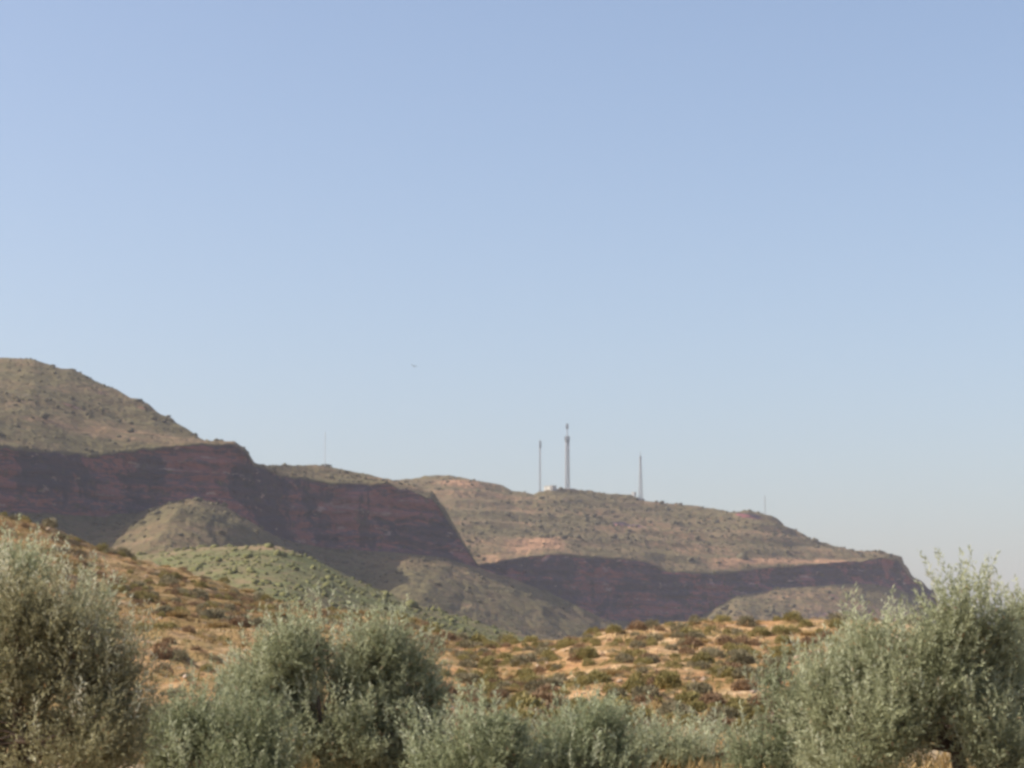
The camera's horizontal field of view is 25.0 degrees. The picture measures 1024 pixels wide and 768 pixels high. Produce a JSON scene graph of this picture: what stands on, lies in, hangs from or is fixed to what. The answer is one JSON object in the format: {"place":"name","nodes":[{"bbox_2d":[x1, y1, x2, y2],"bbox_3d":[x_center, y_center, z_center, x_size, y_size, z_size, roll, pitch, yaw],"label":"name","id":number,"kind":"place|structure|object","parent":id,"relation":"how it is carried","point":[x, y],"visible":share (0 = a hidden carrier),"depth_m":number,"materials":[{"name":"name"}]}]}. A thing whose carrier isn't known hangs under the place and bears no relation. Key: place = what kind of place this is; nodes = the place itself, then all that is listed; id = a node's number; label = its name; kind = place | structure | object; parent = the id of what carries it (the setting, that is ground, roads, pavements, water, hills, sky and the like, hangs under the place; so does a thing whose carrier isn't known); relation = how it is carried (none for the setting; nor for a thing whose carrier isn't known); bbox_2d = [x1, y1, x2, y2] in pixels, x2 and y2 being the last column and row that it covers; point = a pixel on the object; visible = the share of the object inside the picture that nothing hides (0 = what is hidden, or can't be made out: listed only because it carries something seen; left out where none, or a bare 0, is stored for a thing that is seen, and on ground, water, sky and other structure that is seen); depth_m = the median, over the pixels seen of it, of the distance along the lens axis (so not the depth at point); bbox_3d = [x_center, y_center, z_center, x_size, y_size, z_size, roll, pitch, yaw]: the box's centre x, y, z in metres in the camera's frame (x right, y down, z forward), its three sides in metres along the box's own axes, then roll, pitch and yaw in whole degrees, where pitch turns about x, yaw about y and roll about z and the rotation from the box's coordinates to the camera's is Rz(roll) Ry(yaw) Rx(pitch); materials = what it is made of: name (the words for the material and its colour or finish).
{"place":"outdoors","nodes":[
{"label":"outdoors","id":0,"kind":"place"},
{"bbox_2d":[0,358,624,641],"bbox_3d":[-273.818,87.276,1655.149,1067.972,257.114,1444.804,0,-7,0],"label":"mesa","id":1,"kind":"structure","parent":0,"point":[64,483],"depth_m":1503.13,"materials":[{"name":"brown stone"}]},
{"bbox_2d":[0,357,605,637],"bbox_3d":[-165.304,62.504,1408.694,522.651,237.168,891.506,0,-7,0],"label":"slope scrub","id":2,"kind":"object","parent":1,"relation":"on","point":[44,415],"visible":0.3,"depth_m":1516.01,"materials":[{"name":"green plant"}]},
{"bbox_2d":[134,545,532,642],"bbox_3d":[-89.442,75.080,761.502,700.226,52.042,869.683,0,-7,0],"label":"green hill","id":3,"kind":"structure","parent":0,"point":[238,580],"depth_m":710.71,"materials":[{"name":"green plant"}]},
{"bbox_2d":[136,543,526,642],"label":"hillside scrub","id":4,"kind":"object","parent":3,"relation":"on","point":[282,553],"visible":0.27,"depth_m":715.52,"materials":[{"name":"green plant"}]},
{"bbox_2d":[32,746,949,767],"bbox_3d":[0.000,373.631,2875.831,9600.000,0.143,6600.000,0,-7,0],"label":"ground","id":5,"kind":"structure","parent":0,"point":[933,751],"depth_m":50.39,"materials":[{"name":"soil"}]},
{"bbox_2d":[0,513,129,765],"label":"olive tree","id":6,"kind":"object","parent":5,"relation":"on","point":[31,559],"visible":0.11,"depth_m":35.76,"materials":[{"name":"green plant"}]},
{"bbox_2d":[0,534,197,767],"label":"olive tree","id":7,"kind":"object","parent":5,"relation":"on","point":[96,729],"visible":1,"depth_m":21.65,"materials":[{"name":"green plant"}]},
{"bbox_2d":[135,658,316,767],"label":"olive tree","id":8,"kind":"object","parent":5,"relation":"on","point":[205,736],"visible":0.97,"depth_m":32.31,"materials":[{"name":"grey green leaf"},{"name":"bark"}]},
{"bbox_2d":[208,582,462,767],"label":"olive tree","id":9,"kind":"object","parent":5,"relation":"on","point":[361,732],"visible":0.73,"depth_m":35.34,"materials":[{"name":"green plant"}]},
{"bbox_2d":[393,674,555,767],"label":"olive tree","id":10,"kind":"object","parent":5,"relation":"on","point":[500,741],"visible":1,"depth_m":32.46,"materials":[{"name":"plant"}]},
{"bbox_2d":[502,671,663,767],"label":"olive tree","id":11,"kind":"object","parent":5,"relation":"on","point":[600,740],"visible":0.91,"depth_m":36.22,"materials":[{"name":"plant"}]},
{"bbox_2d":[619,689,754,767],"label":"olive tree","id":12,"kind":"object","parent":5,"relation":"on","point":[685,747],"visible":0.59,"depth_m":39.27,"materials":[{"name":"green plant"}]},
{"bbox_2d":[711,635,820,767],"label":"olive tree","id":13,"kind":"object","parent":5,"relation":"on","point":[758,753],"visible":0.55,"depth_m":34.33,"materials":[{"name":"pale grey-green leaf"},{"name":"bark"}]},
{"bbox_2d":[762,544,1023,767],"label":"olive tree","id":14,"kind":"object","parent":5,"relation":"on","point":[871,702],"visible":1,"depth_m":30.29,"materials":[{"name":"green plant"}]},
{"bbox_2d":[980,574,1023,669],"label":"olive tree","id":15,"kind":"object","parent":5,"relation":"on","point":[1020,606],"visible":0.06,"depth_m":39.91,"materials":[{"name":"green plant"}]},
{"bbox_2d":[0,515,1016,767],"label":"sandy hill","id":16,"kind":"structure","parent":0,"point":[199,660],"depth_m":114.65,"materials":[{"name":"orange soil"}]},
{"bbox_2d":[150,605,174,612],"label":"grey shrub","id":17,"kind":"object","parent":16,"relation":"on","point":[167,608],"visible":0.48,"depth_m":135.82,"materials":[{"name":"green plant"}]},
{"bbox_2d":[149,646,176,658],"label":"dry shrub","id":18,"kind":"object","parent":16,"relation":"on","point":[166,655],"visible":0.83,"depth_m":102.11,"materials":[{"name":"brown plant"}]},
{"bbox_2d":[166,609,189,617],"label":"grass tussock","id":19,"kind":"object","parent":16,"relation":"on","point":[180,614],"depth_m":132.70,"materials":[{"name":"beige plant"}]},
{"bbox_2d":[202,608,224,619],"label":"grey shrub","id":20,"kind":"object","parent":16,"relation":"on","point":[215,613],"visible":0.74,"depth_m":145.04,"materials":[{"name":"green plant"}]},
{"bbox_2d":[204,620,230,627],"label":"grass tussock","id":21,"kind":"object","parent":16,"relation":"on","point":[219,624],"depth_m":130.99,"materials":[{"name":"beige plant"}]},
{"bbox_2d":[228,615,251,627],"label":"dry shrub","id":22,"kind":"object","parent":16,"relation":"on","point":[233,621],"visible":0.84,"depth_m":132.33,"materials":[{"name":"brown plant"}]},
{"bbox_2d":[249,617,273,626],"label":"grey shrub","id":23,"kind":"object","parent":16,"relation":"on","point":[257,621],"visible":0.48,"depth_m":146.46,"materials":[{"name":"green plant"}]},
{"bbox_2d":[0,517,880,724],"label":"dry scrub","id":24,"kind":"object","parent":16,"relation":"on","point":[632,626],"visible":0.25,"depth_m":121.79,"materials":[{"name":"brown plant"}]},
{"bbox_2d":[438,630,456,640],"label":"dry shrub","id":25,"kind":"object","parent":16,"relation":"on","point":[450,636],"visible":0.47,"depth_m":145.88,"materials":[{"name":"brown plant"}]},
{"bbox_2d":[440,683,457,694],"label":"dry shrub","id":26,"kind":"object","parent":16,"relation":"on","point":[454,691],"visible":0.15,"depth_m":92.45,"materials":[{"name":"brown plant"}]},
{"bbox_2d":[0,511,920,730],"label":"green scrub","id":27,"kind":"object","parent":16,"relation":"on","point":[582,679],"visible":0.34,"depth_m":112.43,"materials":[{"name":"green plant"}]},
{"bbox_2d":[38,528,897,708],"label":"pale rubble","id":28,"kind":"object","parent":16,"relation":"on","point":[619,680],"visible":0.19,"depth_m":109.63,"materials":[{"name":"stone"}]},
{"bbox_2d":[449,709,487,729],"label":"dry shrub","id":29,"kind":"object","parent":16,"relation":"on","point":[459,720],"visible":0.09,"depth_m":68.20,"materials":[{"name":"brown plant"}]},
{"bbox_2d":[457,671,480,683],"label":"grey shrub","id":30,"kind":"object","parent":16,"relation":"on","point":[471,677],"visible":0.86,"depth_m":104.54,"materials":[{"name":"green plant"}]},
{"bbox_2d":[469,632,488,643],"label":"green shrub","id":31,"kind":"object","parent":16,"relation":"on","point":[477,637],"visible":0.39,"depth_m":147.47,"materials":[{"name":"green plant"}]},
{"bbox_2d":[470,701,491,709],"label":"grey shrub","id":32,"kind":"object","parent":16,"relation":"on","point":[477,704],"visible":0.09,"depth_m":81.58,"materials":[{"name":"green plant"}]},
{"bbox_2d":[0,514,969,731],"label":"grey scrub","id":33,"kind":"object","parent":16,"relation":"on","point":[712,651],"visible":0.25,"depth_m":115.33,"materials":[{"name":"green plant"}]},
{"bbox_2d":[477,672,499,682],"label":"green shrub","id":34,"kind":"object","parent":16,"relation":"on","point":[490,676],"visible":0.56,"depth_m":102.52,"materials":[{"name":"green plant"}]},
{"bbox_2d":[486,689,511,699],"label":"dry shrub","id":35,"kind":"object","parent":16,"relation":"on","point":[504,693],"visible":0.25,"depth_m":92.87,"materials":[{"name":"brown plant"}]},
{"bbox_2d":[511,688,529,699],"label":"green shrub","id":36,"kind":"object","parent":16,"relation":"on","point":[517,694],"visible":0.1,"depth_m":89.14,"materials":[{"name":"green plant"}]},
{"bbox_2d":[514,666,533,677],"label":"green shrub","id":37,"kind":"object","parent":16,"relation":"on","point":[520,670],"visible":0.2,"depth_m":106.26,"materials":[{"name":"green plant"}]},
{"bbox_2d":[503,691,547,712],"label":"green shrub","id":38,"kind":"object","parent":16,"relation":"on","point":[527,700],"visible":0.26,"depth_m":75.01,"materials":[{"name":"green plant"}]},
{"bbox_2d":[517,707,540,720],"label":"green shrub","id":39,"kind":"object","parent":16,"relation":"on","point":[524,715],"visible":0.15,"depth_m":68.60,"materials":[{"name":"green plant"}]},
{"bbox_2d":[523,679,546,690],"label":"grey shrub","id":40,"kind":"object","parent":16,"relation":"on","point":[531,684],"visible":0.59,"depth_m":97.62,"materials":[{"name":"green plant"}]},
{"bbox_2d":[521,717,549,725],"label":"grey shrub","id":41,"kind":"object","parent":16,"relation":"on","point":[532,720],"visible":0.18,"depth_m":66.30,"materials":[{"name":"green plant"}]},
{"bbox_2d":[529,690,563,704],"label":"dry shrub","id":42,"kind":"object","parent":16,"relation":"on","point":[547,695],"visible":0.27,"depth_m":85.82,"materials":[{"name":"brown plant"}]},
{"bbox_2d":[536,683,558,691],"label":"dry shrub","id":43,"kind":"object","parent":16,"relation":"on","point":[547,687],"visible":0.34,"depth_m":93.11,"materials":[{"name":"brown plant"}]},
{"bbox_2d":[541,677,563,686],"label":"grey shrub","id":44,"kind":"object","parent":16,"relation":"on","point":[556,681],"visible":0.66,"depth_m":99.02,"materials":[{"name":"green plant"}]},
{"bbox_2d":[567,696,586,705],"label":"green shrub","id":45,"kind":"object","parent":16,"relation":"on","point":[575,702],"visible":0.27,"depth_m":83.57,"materials":[{"name":"green plant"}]},
{"bbox_2d":[572,645,600,659],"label":"green shrub","id":46,"kind":"object","parent":16,"relation":"on","point":[588,652],"visible":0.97,"depth_m":105.75,"materials":[{"name":"green plant"}]},
{"bbox_2d":[585,669,610,682],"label":"green shrub","id":47,"kind":"object","parent":16,"relation":"on","point":[594,674],"visible":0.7,"depth_m":91.85,"materials":[{"name":"green plant"}]},
{"bbox_2d":[602,667,625,676],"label":"grass tussock","id":48,"kind":"object","parent":16,"relation":"on","point":[611,672],"depth_m":97.36,"materials":[{"name":"beige plant"}]},
{"bbox_2d":[597,699,634,714],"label":"green shrub","id":49,"kind":"object","parent":16,"relation":"on","point":[626,703],"visible":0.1,"depth_m":72.62,"materials":[{"name":"green plant"}]},
{"bbox_2d":[605,688,628,700],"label":"grey shrub","id":50,"kind":"object","parent":16,"relation":"on","point":[621,692],"visible":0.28,"depth_m":84.73,"materials":[{"name":"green plant"}]},
{"bbox_2d":[620,674,644,690],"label":"green shrub","id":51,"kind":"object","parent":16,"relation":"on","point":[635,680],"visible":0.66,"depth_m":89.18,"materials":[{"name":"green plant"}]},
{"bbox_2d":[623,703,658,728],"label":"green shrub","id":52,"kind":"object","parent":16,"relation":"on","point":[649,713],"visible":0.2,"depth_m":67.18,"materials":[{"name":"green plant"}]},
{"bbox_2d":[630,693,661,703],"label":"dry shrub","id":53,"kind":"object","parent":16,"relation":"on","point":[638,699],"visible":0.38,"depth_m":81.48,"materials":[{"name":"brown plant"}]},
{"bbox_2d":[631,684,663,699],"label":"grey shrub","id":54,"kind":"object","parent":16,"relation":"on","point":[652,691],"visible":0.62,"depth_m":83.82,"materials":[{"name":"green plant"}]},
{"bbox_2d":[633,701,661,709],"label":"grass tussock","id":55,"kind":"object","parent":16,"relation":"on","point":[657,706],"depth_m":74.32,"materials":[{"name":"beige plant"}]},
{"bbox_2d":[639,652,660,661],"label":"dry shrub","id":56,"kind":"object","parent":16,"relation":"on","point":[649,654],"visible":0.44,"depth_m":102.42,"materials":[{"name":"brown plant"}]},
{"bbox_2d":[644,676,657,687],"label":"dry shrub","id":57,"kind":"object","parent":16,"relation":"on","point":[649,681],"visible":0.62,"depth_m":91.13,"materials":[{"name":"brown plant"}]},
{"bbox_2d":[634,716,671,733],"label":"dry shrub","id":58,"kind":"object","parent":16,"relation":"on","point":[648,719],"visible":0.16,"depth_m":65.32,"materials":[{"name":"brown plant"}]},
{"bbox_2d":[652,670,683,688],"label":"green shrub","id":59,"kind":"object","parent":16,"relation":"on","point":[668,679],"visible":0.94,"depth_m":90.51,"materials":[{"name":"green plant"}]},
{"bbox_2d":[657,701,683,713],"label":"grey shrub","id":60,"kind":"object","parent":16,"relation":"on","point":[667,704],"visible":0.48,"depth_m":73.85,"materials":[{"name":"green plant"}]},
{"bbox_2d":[668,703,689,709],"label":"grey shrub","id":61,"kind":"object","parent":16,"relation":"on","point":[682,706],"visible":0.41,"depth_m":73.49,"materials":[{"name":"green plant"}]},
{"bbox_2d":[674,691,699,703],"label":"green shrub","id":62,"kind":"object","parent":16,"relation":"on","point":[686,697],"visible":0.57,"depth_m":79.95,"materials":[{"name":"green plant"}]},
{"bbox_2d":[678,712,699,726],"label":"green shrub","id":63,"kind":"object","parent":16,"relation":"on","point":[685,721],"visible":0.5,"depth_m":68.42,"materials":[{"name":"green plant"}]},
{"bbox_2d":[680,636,702,647],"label":"dry shrub","id":64,"kind":"object","parent":16,"relation":"on","point":[695,641],"visible":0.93,"depth_m":108.86,"materials":[{"name":"brown plant"}]},
{"bbox_2d":[686,700,707,712],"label":"green shrub","id":65,"kind":"object","parent":16,"relation":"on","point":[699,706],"visible":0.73,"depth_m":74.38,"materials":[{"name":"green plant"}]},
{"bbox_2d":[685,681,713,694],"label":"grey shrub","id":66,"kind":"object","parent":16,"relation":"on","point":[702,688],"visible":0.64,"depth_m":85.29,"materials":[{"name":"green plant"}]},
{"bbox_2d":[689,650,714,662],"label":"green shrub","id":67,"kind":"object","parent":16,"relation":"on","point":[702,656],"visible":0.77,"depth_m":101.07,"materials":[{"name":"green plant"}]},
{"bbox_2d":[697,691,725,706],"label":"dry shrub","id":68,"kind":"object","parent":16,"relation":"on","point":[707,698],"visible":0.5,"depth_m":76.45,"materials":[{"name":"brown plant"}]},
{"bbox_2d":[707,665,726,675],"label":"green shrub","id":69,"kind":"object","parent":16,"relation":"on","point":[713,670],"visible":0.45,"depth_m":95.67,"materials":[{"name":"green plant"}]},
{"bbox_2d":[703,705,740,722],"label":"grey shrub","id":70,"kind":"object","parent":16,"relation":"on","point":[727,710],"visible":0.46,"depth_m":69.44,"materials":[{"name":"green plant"}]},
{"bbox_2d":[715,665,734,677],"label":"grey shrub","id":71,"kind":"object","parent":16,"relation":"on","point":[719,671],"visible":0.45,"depth_m":94.85,"materials":[{"name":"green plant"}]},
{"bbox_2d":[714,717,737,730],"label":"dry shrub","id":72,"kind":"object","parent":16,"relation":"on","point":[729,722],"visible":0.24,"depth_m":66.77,"materials":[{"name":"brown plant"}]},
{"bbox_2d":[716,634,736,644],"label":"dry shrub","id":73,"kind":"object","parent":16,"relation":"on","point":[725,639],"visible":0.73,"depth_m":109.11,"materials":[{"name":"brown plant"}]},
{"bbox_2d":[719,666,736,677],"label":"green shrub","id":74,"kind":"object","parent":16,"relation":"on","point":[725,673],"visible":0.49,"depth_m":94.28,"materials":[{"name":"green plant"}]},
{"bbox_2d":[719,661,741,667],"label":"dry shrub","id":75,"kind":"object","parent":16,"relation":"on","point":[733,664],"visible":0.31,"depth_m":97.51,"materials":[{"name":"brown plant"}]},
{"bbox_2d":[725,694,751,712],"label":"green shrub","id":76,"kind":"object","parent":16,"relation":"on","point":[737,699],"visible":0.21,"depth_m":73.09,"materials":[{"name":"green plant"}]},
{"bbox_2d":[725,701,752,719],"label":"green shrub","id":77,"kind":"object","parent":16,"relation":"on","point":[744,712],"visible":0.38,"depth_m":69.63,"materials":[{"name":"green plant"}]},
{"bbox_2d":[731,667,748,678],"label":"grey shrub","id":78,"kind":"object","parent":16,"relation":"on","point":[737,671],"visible":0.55,"depth_m":92.38,"materials":[{"name":"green plant"}]},
{"bbox_2d":[729,651,755,664],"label":"grey shrub","id":79,"kind":"object","parent":16,"relation":"on","point":[741,657],"visible":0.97,"depth_m":99.53,"materials":[{"name":"green plant"}]},
{"bbox_2d":[730,718,754,733],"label":"green shrub","id":80,"kind":"object","parent":16,"relation":"on","point":[739,721],"visible":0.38,"depth_m":65.50,"materials":[{"name":"green plant"}]},
{"bbox_2d":[730,678,758,690],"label":"dry shrub","id":81,"kind":"object","parent":16,"relation":"on","point":[741,684],"visible":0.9,"depth_m":87.00,"materials":[{"name":"brown plant"}]},
{"bbox_2d":[745,694,770,708],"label":"dry shrub","id":82,"kind":"object","parent":16,"relation":"on","point":[757,702],"visible":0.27,"depth_m":75.37,"materials":[{"name":"brown plant"}]},
{"bbox_2d":[746,666,772,679],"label":"grey shrub","id":83,"kind":"object","parent":16,"relation":"on","point":[755,669],"visible":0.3,"depth_m":90.44,"materials":[{"name":"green plant"}]},
{"bbox_2d":[749,704,777,716],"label":"green shrub","id":84,"kind":"object","parent":16,"relation":"on","point":[760,710],"visible":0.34,"depth_m":72.70,"materials":[{"name":"green plant"}]},
{"bbox_2d":[751,712,781,727],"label":"grey shrub","id":85,"kind":"object","parent":16,"relation":"on","point":[767,716],"visible":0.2,"depth_m":67.28,"materials":[{"name":"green plant"}]},
{"bbox_2d":[755,672,782,685],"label":"grey shrub","id":86,"kind":"object","parent":16,"relation":"on","point":[763,674],"visible":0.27,"depth_m":88.27,"materials":[{"name":"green plant"}]},
{"bbox_2d":[763,656,785,666],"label":"grey shrub","id":87,"kind":"object","parent":16,"relation":"on","point":[770,660],"visible":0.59,"depth_m":96.75,"materials":[{"name":"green plant"}]},
{"bbox_2d":[768,667,791,678],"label":"grey shrub","id":88,"kind":"object","parent":16,"relation":"on","point":[782,672],"visible":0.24,"depth_m":91.84,"materials":[{"name":"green plant"}]},
{"bbox_2d":[770,645,792,657],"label":"green shrub","id":89,"kind":"object","parent":16,"relation":"on","point":[777,652],"visible":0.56,"depth_m":100.47,"materials":[{"name":"green plant"}]},
{"bbox_2d":[799,636,822,645],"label":"dry shrub","id":90,"kind":"object","parent":16,"relation":"on","point":[807,639],"visible":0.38,"depth_m":107.11,"materials":[{"name":"brown plant"}]},
{"bbox_2d":[817,630,834,641],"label":"dry shrub","id":91,"kind":"object","parent":16,"relation":"on","point":[822,636],"visible":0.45,"depth_m":108.78,"materials":[{"name":"brown plant"}]},
{"bbox_2d":[0,0,1023,623],"label":"sky","id":92,"kind":"structure","parent":0,"point":[753,250],"materials":[{"name":"blue"}]},
{"bbox_2d":[385,475,941,628],"bbox_3d":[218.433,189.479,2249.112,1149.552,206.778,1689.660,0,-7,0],"label":"mesa","id":93,"kind":"structure","parent":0,"point":[607,583],"depth_m":2147.80,"materials":[{"name":"brown stone"}]},
{"bbox_2d":[539,441,541,491],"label":"radio mast","id":94,"kind":"object","parent":93,"relation":"on","point":[540,469],"visible":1,"depth_m":2297.51,"materials":[{"name":"grey metal"}]},
{"bbox_2d":[544,485,555,490],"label":"equipment hut","id":95,"kind":"object","parent":93,"relation":"on","point":[552,487],"visible":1,"depth_m":2298.16,"materials":[{"name":"grey concrete"}]},
{"bbox_2d":[564,423,569,488],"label":"radio mast","id":96,"kind":"object","parent":93,"relation":"on","point":[566,457],"visible":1,"depth_m":2318.33,"materials":[{"name":"grey metal"}]},
{"bbox_2d":[638,452,642,499],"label":"radio mast","id":97,"kind":"object","parent":93,"relation":"on","point":[640,488],"visible":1,"depth_m":2368.72,"materials":[{"name":"grey metal"}]},
{"bbox_2d":[393,475,939,628],"bbox_3d":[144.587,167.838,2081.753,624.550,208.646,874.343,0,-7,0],"label":"slope scrub","id":98,"kind":"object","parent":93,"relation":"on","point":[742,555],"visible":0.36,"depth_m":2181.67,"materials":[{"name":"green plant"}]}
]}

